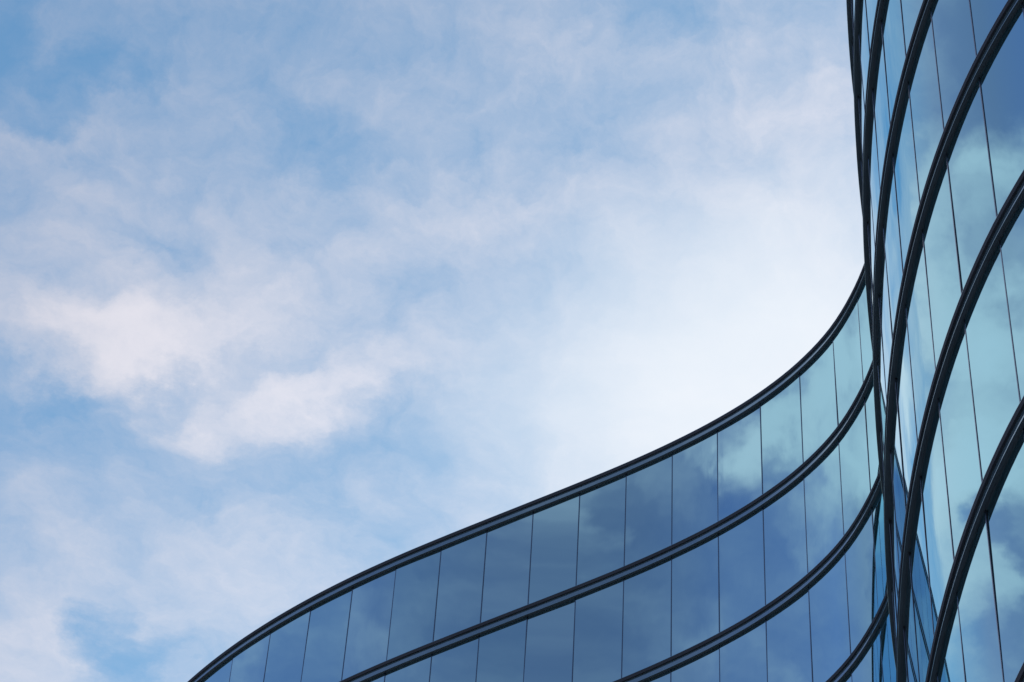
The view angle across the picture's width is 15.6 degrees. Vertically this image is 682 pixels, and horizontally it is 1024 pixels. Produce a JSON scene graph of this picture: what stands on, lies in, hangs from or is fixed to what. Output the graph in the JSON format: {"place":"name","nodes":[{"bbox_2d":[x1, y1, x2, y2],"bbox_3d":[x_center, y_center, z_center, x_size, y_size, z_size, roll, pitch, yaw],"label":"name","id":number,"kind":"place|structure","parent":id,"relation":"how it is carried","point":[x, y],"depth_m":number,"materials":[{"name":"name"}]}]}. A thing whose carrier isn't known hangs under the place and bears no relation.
{"place":"outdoors","nodes":[
{"label":"outdoors","id":0,"kind":"place"},
{"bbox_2d":[0,0,863,681],"label":"sky","id":1,"kind":"structure","parent":0,"point":[298,299],"materials":[{"name":"blue"}]},
{"bbox_2d":[188,0,1023,681],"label":"glass office building","id":2,"kind":"structure","parent":0,"point":[842,500],"depth_m":79.00,"materials":[{"name":"glass"}]},
{"bbox_2d":[201,657,232,681],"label":"window pane","id":3,"kind":"structure","parent":2,"relation":"in","point":[222,673],"depth_m":91.70,"materials":[{"name":"glass"}]},
{"bbox_2d":[230,632,269,681],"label":"window pane","id":4,"kind":"structure","parent":2,"relation":"in","point":[248,665],"depth_m":90.92,"materials":[{"name":"glass"}]},
{"bbox_2d":[264,609,309,681],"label":"window pane","id":5,"kind":"structure","parent":2,"relation":"in","point":[287,643],"depth_m":90.08,"materials":[{"name":"glass"}]},
{"bbox_2d":[301,588,351,681],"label":"window pane","id":6,"kind":"structure","parent":2,"relation":"in","point":[328,624],"depth_m":89.29,"materials":[{"name":"glass"}]},
{"bbox_2d":[342,568,395,679],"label":"window pane","id":7,"kind":"structure","parent":2,"relation":"in","point":[371,603],"depth_m":88.75,"materials":[{"name":"glass"}]},
{"bbox_2d":[366,673,384,681],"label":"window pane","id":8,"kind":"structure","parent":2,"relation":"in","point":[380,678],"depth_m":86.73,"materials":[{"name":"glass"}]},
{"bbox_2d":[385,654,430,681],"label":"window pane","id":9,"kind":"structure","parent":2,"relation":"in","point":[418,670],"depth_m":86.25,"materials":[{"name":"glass"}]},
{"bbox_2d":[387,549,440,659],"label":"window pane","id":10,"kind":"structure","parent":2,"relation":"in","point":[416,581],"depth_m":88.38,"materials":[{"name":"glass"}]},
{"bbox_2d":[430,636,478,681],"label":"window pane","id":11,"kind":"structure","parent":2,"relation":"in","point":[458,662],"depth_m":85.64,"materials":[{"name":"glass"}]},
{"bbox_2d":[434,531,485,640],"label":"window pane","id":12,"kind":"structure","parent":2,"relation":"in","point":[459,596],"depth_m":88.00,"materials":[{"name":"glass"}]},
{"bbox_2d":[476,617,526,681],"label":"window pane","id":13,"kind":"structure","parent":2,"relation":"in","point":[501,652],"depth_m":84.99,"materials":[{"name":"glass"}]},
{"bbox_2d":[481,512,532,621],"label":"window pane","id":14,"kind":"structure","parent":2,"relation":"in","point":[508,546],"depth_m":87.65,"materials":[{"name":"glass"}]},
{"bbox_2d":[524,599,574,681],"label":"window pane","id":15,"kind":"structure","parent":2,"relation":"in","point":[549,640],"depth_m":84.35,"materials":[{"name":"glass"}]},
{"bbox_2d":[529,494,578,603],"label":"window pane","id":16,"kind":"structure","parent":2,"relation":"in","point":[555,526],"depth_m":87.29,"materials":[{"name":"glass"}]},
{"bbox_2d":[573,579,622,681],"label":"window pane","id":17,"kind":"structure","parent":2,"relation":"in","point":[598,613],"depth_m":83.70,"materials":[{"name":"glass"}]},
{"bbox_2d":[577,474,625,584],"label":"window pane","id":18,"kind":"structure","parent":2,"relation":"in","point":[602,507],"depth_m":86.90,"materials":[{"name":"glass"}]},
{"bbox_2d":[622,558,670,677],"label":"window pane","id":19,"kind":"structure","parent":2,"relation":"in","point":[647,592],"depth_m":83.23,"materials":[{"name":"glass"}]},
{"bbox_2d":[625,454,671,564],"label":"window pane","id":20,"kind":"structure","parent":2,"relation":"in","point":[648,487],"depth_m":86.54,"materials":[{"name":"glass"}]},
{"bbox_2d":[644,670,669,681],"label":"window pane","id":21,"kind":"structure","parent":2,"relation":"in","point":[665,677],"depth_m":81.20,"materials":[{"name":"glass"}]},
{"bbox_2d":[672,431,717,543],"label":"window pane","id":22,"kind":"structure","parent":2,"relation":"in","point":[694,496],"depth_m":86.12,"materials":[{"name":"glass"}]},
{"bbox_2d":[671,646,718,681],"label":"window pane","id":23,"kind":"structure","parent":2,"relation":"in","point":[704,668],"depth_m":80.66,"materials":[{"name":"glass"}]},
{"bbox_2d":[672,534,718,655],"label":"window pane","id":24,"kind":"structure","parent":2,"relation":"in","point":[695,610],"depth_m":82.82,"materials":[{"name":"glass"}]},
{"bbox_2d":[718,405,761,520],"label":"window pane","id":25,"kind":"structure","parent":2,"relation":"in","point":[739,442],"depth_m":85.66,"materials":[{"name":"glass"}]},
{"bbox_2d":[719,508,764,631],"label":"window pane","id":26,"kind":"structure","parent":2,"relation":"in","point":[741,554],"depth_m":82.38,"materials":[{"name":"glass"}]},
{"bbox_2d":[720,619,766,681],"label":"window pane","id":27,"kind":"structure","parent":2,"relation":"in","point":[743,657],"depth_m":79.88,"materials":[{"name":"glass"}]},
{"bbox_2d":[761,374,802,493],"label":"window pane","id":28,"kind":"structure","parent":2,"relation":"in","point":[781,436],"depth_m":85.18,"materials":[{"name":"glass"}]},
{"bbox_2d":[763,477,806,603],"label":"window pane","id":29,"kind":"structure","parent":2,"relation":"in","point":[784,516],"depth_m":81.88,"materials":[{"name":"glass"}]},
{"bbox_2d":[766,588,811,681],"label":"window pane","id":30,"kind":"structure","parent":2,"relation":"in","point":[788,629],"depth_m":78.97,"materials":[{"name":"glass"}]},
{"bbox_2d":[800,339,836,461],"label":"window pane","id":31,"kind":"structure","parent":2,"relation":"in","point":[817,380],"depth_m":84.64,"materials":[{"name":"glass"}]},
{"bbox_2d":[804,441,842,571],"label":"window pane","id":32,"kind":"structure","parent":2,"relation":"in","point":[823,503],"depth_m":81.34,"materials":[{"name":"glass"}]},
{"bbox_2d":[809,551,849,681],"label":"window pane","id":33,"kind":"structure","parent":2,"relation":"in","point":[830,645],"depth_m":78.05,"materials":[{"name":"glass"}]},
{"bbox_2d":[842,672,851,681],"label":"window pane","id":34,"kind":"structure","parent":2,"relation":"in","point":[848,678],"depth_m":75.89,"materials":[{"name":"glass"}]},
{"bbox_2d":[833,298,862,424],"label":"window pane","id":35,"kind":"structure","parent":2,"relation":"in","point":[846,341],"depth_m":84.07,"materials":[{"name":"glass"}]},
{"bbox_2d":[851,9,853,43],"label":"window pane","id":36,"kind":"structure","parent":2,"relation":"in","point":[851,9],"depth_m":66.81,"materials":[{"name":"glass"}]},
{"bbox_2d":[852,0,854,26],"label":"window pane","id":37,"kind":"structure","parent":2,"relation":"in","point":[853,1],"depth_m":65.45,"materials":[{"name":"glass"}]},
{"bbox_2d":[839,399,869,533],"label":"window pane","id":38,"kind":"structure","parent":2,"relation":"in","point":[855,484],"depth_m":80.75,"materials":[{"name":"glass"}]},
{"bbox_2d":[859,118,862,166],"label":"window pane","id":39,"kind":"structure","parent":2,"relation":"in","point":[859,118],"depth_m":63.44,"materials":[{"name":"glass"}]},
{"bbox_2d":[859,47,863,153],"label":"window pane","id":40,"kind":"structure","parent":2,"relation":"in","point":[861,103],"depth_m":62.31,"materials":[{"name":"glass"}]},
{"bbox_2d":[845,509,877,652],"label":"window pane","id":41,"kind":"structure","parent":2,"relation":"in","point":[859,554],"depth_m":77.45,"materials":[{"name":"glass"}]},
{"bbox_2d":[859,0,868,105],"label":"window pane","id":42,"kind":"structure","parent":2,"relation":"in","point":[863,37],"depth_m":61.44,"materials":[{"name":"glass"}]},
{"bbox_2d":[858,281,872,380],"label":"window pane","id":43,"kind":"structure","parent":2,"relation":"in","point":[866,347],"depth_m":83.49,"materials":[{"name":"glass"}]},
{"bbox_2d":[852,628,882,681],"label":"window pane","id":44,"kind":"structure","parent":2,"relation":"in","point":[868,668],"depth_m":75.10,"materials":[{"name":"glass"}]},
{"bbox_2d":[868,241,872,307],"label":"window pane","id":45,"kind":"structure","parent":2,"relation":"in","point":[868,241],"depth_m":60.15,"materials":[{"name":"glass"}]},
{"bbox_2d":[867,167,874,285],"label":"window pane","id":46,"kind":"structure","parent":2,"relation":"in","point":[870,222],"depth_m":59.02,"materials":[{"name":"glass"}]},
{"bbox_2d":[866,0,876,48],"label":"window pane","id":47,"kind":"structure","parent":2,"relation":"in","point":[870,4],"depth_m":60.11,"materials":[{"name":"glass"}]},
{"bbox_2d":[865,380,878,488],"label":"window pane","id":48,"kind":"structure","parent":2,"relation":"in","point":[869,398],"depth_m":80.27,"materials":[{"name":"glass"}]},
{"bbox_2d":[868,98,879,239],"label":"window pane","id":49,"kind":"structure","parent":2,"relation":"in","point":[872,150],"depth_m":58.20,"materials":[{"name":"glass"}]},
{"bbox_2d":[872,487,886,608],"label":"window pane","id":50,"kind":"structure","parent":2,"relation":"in","point":[878,506],"depth_m":77.03,"materials":[{"name":"glass"}]},
{"bbox_2d":[878,378,883,470],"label":"window pane","id":51,"kind":"structure","parent":2,"relation":"in","point":[878,378],"depth_m":56.69,"materials":[{"name":"glass"}]},
{"bbox_2d":[873,28,889,185],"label":"window pane","id":52,"kind":"structure","parent":2,"relation":"in","point":[882,124],"depth_m":57.36,"materials":[{"name":"glass"}]},
{"bbox_2d":[878,303,885,440],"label":"window pane","id":53,"kind":"structure","parent":2,"relation":"in","point":[880,355],"depth_m":55.69,"materials":[{"name":"glass"}]},
{"bbox_2d":[879,236,891,397],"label":"window pane","id":54,"kind":"structure","parent":2,"relation":"in","point":[883,289],"depth_m":54.82,"materials":[{"name":"glass"}]},
{"bbox_2d":[880,607,895,681],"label":"window pane","id":55,"kind":"structure","parent":2,"relation":"in","point":[888,662],"depth_m":74.15,"materials":[{"name":"glass"}]},
{"bbox_2d":[883,159,901,336],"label":"window pane","id":56,"kind":"structure","parent":2,"relation":"in","point":[890,222],"depth_m":54.08,"materials":[{"name":"glass"}]},
{"bbox_2d":[889,529,896,634],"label":"window pane","id":57,"kind":"structure","parent":2,"relation":"in","point":[889,529],"depth_m":53.29,"materials":[{"name":"glass"}]},
{"bbox_2d":[882,0,904,121],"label":"window pane","id":58,"kind":"structure","parent":2,"relation":"in","point":[894,51],"depth_m":56.38,"materials":[{"name":"glass"}]},
{"bbox_2d":[890,466,898,613],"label":"window pane","id":59,"kind":"structure","parent":2,"relation":"in","point":[892,514],"depth_m":52.30,"materials":[{"name":"glass"}]},
{"bbox_2d":[891,388,904,570],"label":"window pane","id":60,"kind":"structure","parent":2,"relation":"in","point":[898,488],"depth_m":51.51,"materials":[{"name":"glass"}]},
{"bbox_2d":[903,642,906,681],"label":"window pane","id":61,"kind":"structure","parent":2,"relation":"in","point":[904,659],"depth_m":49.73,"materials":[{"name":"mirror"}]},
{"bbox_2d":[893,85,918,269],"bbox_3d":[5.605,-2.225,53.182,0.032,3.643,1.242,7,-56,-2],"label":"window pane","id":62,"kind":"structure","parent":2,"relation":"in","point":[903,153],"depth_m":53.29,"materials":[{"name":"glass"}]},
{"bbox_2d":[896,311,916,504],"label":"window pane","id":63,"kind":"structure","parent":2,"relation":"in","point":[905,404],"depth_m":50.70,"materials":[{"name":"glass"}]},
{"bbox_2d":[904,564,918,681],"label":"window pane","id":64,"kind":"structure","parent":2,"relation":"in","point":[911,654],"depth_m":48.63,"materials":[{"name":"glass"}]},
{"bbox_2d":[901,0,922,53],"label":"window pane","id":65,"kind":"structure","parent":2,"relation":"in","point":[910,8],"depth_m":55.13,"materials":[{"name":"glass"}]},
{"bbox_2d":[906,234,934,439],"bbox_3d":[5.448,0.023,49.877,0.033,3.643,1.242,7,-56,-2],"label":"window pane","id":66,"kind":"structure","parent":2,"relation":"in","point":[917,304],"depth_m":49.98,"materials":[{"name":"glass"}]},
{"bbox_2d":[910,483,932,681],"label":"window pane","id":67,"kind":"structure","parent":2,"relation":"in","point":[918,558],"depth_m":47.41,"materials":[{"name":"glass"}]},
{"bbox_2d":[909,12,942,199],"bbox_3d":[5.805,-3.233,52.486,0.033,3.643,1.242,11,-56,-5],"label":"window pane","id":68,"kind":"structure","parent":2,"relation":"in","point":[923,81],"depth_m":52.56,"materials":[{"name":"glass"}]},
{"bbox_2d":[921,404,952,632],"bbox_3d":[5.292,2.272,46.573,0.038,3.643,1.242,7,-56,-2],"label":"window pane","id":69,"kind":"structure","parent":2,"relation":"in","point":[935,503],"depth_m":46.63,"materials":[{"name":"glass"}]},
{"bbox_2d":[923,158,960,365],"bbox_3d":[5.648,-0.985,49.182,0.038,3.643,1.242,11,-56,-5],"label":"window pane","id":70,"kind":"structure","parent":2,"relation":"in","point":[938,229],"depth_m":49.23,"materials":[{"name":"glass"}]},
{"bbox_2d":[937,596,964,681],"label":"window pane","id":71,"kind":"structure","parent":2,"relation":"in","point":[950,668],"depth_m":44.23,"materials":[{"name":"glass"}]},
{"bbox_2d":[931,0,975,127],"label":"window pane","id":72,"kind":"structure","parent":2,"relation":"in","point":[951,19],"depth_m":51.51,"materials":[{"name":"glass"}]},
{"bbox_2d":[939,323,980,556],"bbox_3d":[5.492,1.264,45.878,0.036,3.643,1.242,11,-56,-5],"label":"window pane","id":73,"kind":"structure","parent":2,"relation":"in","point":[962,467],"depth_m":45.92,"materials":[{"name":"glass"}]},
{"bbox_2d":[947,79,995,290],"bbox_3d":[5.949,-1.973,48.495,0.042,3.643,1.242,15,-56,-7],"label":"window pane","id":74,"kind":"structure","parent":2,"relation":"in","point":[967,154],"depth_m":48.52,"materials":[{"name":"glass"}]},
{"bbox_2d":[957,512,1002,681],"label":"window pane","id":75,"kind":"structure","parent":2,"relation":"in","point":[979,634],"depth_m":43.04,"materials":[{"name":"glass"}]},
{"bbox_2d":[970,0,1007,53],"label":"window pane","id":76,"kind":"structure","parent":2,"relation":"in","point":[984,12],"depth_m":50.32,"materials":[{"name":"glass"}]},
{"bbox_2d":[965,244,1018,479],"bbox_3d":[5.792,0.276,45.191,0.039,3.643,1.242,15,-56,-8],"label":"window pane","id":77,"kind":"structure","parent":2,"relation":"in","point":[989,342],"depth_m":45.21,"materials":[{"name":"glass"}]},
{"bbox_2d":[980,4,1023,214],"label":"window pane","id":78,"kind":"structure","parent":2,"relation":"in","point":[1002,78],"depth_m":48.06,"materials":[{"name":"glass"}]},
{"bbox_2d":[987,432,1023,681],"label":"window pane","id":79,"kind":"structure","parent":2,"relation":"in","point":[1005,510],"depth_m":42.23,"materials":[{"name":"glass"}]},
{"bbox_2d":[1000,199,1023,398],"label":"window pane","id":80,"kind":"structure","parent":2,"relation":"in","point":[1012,240],"depth_m":45.23,"materials":[{"name":"glass"}]}
]}

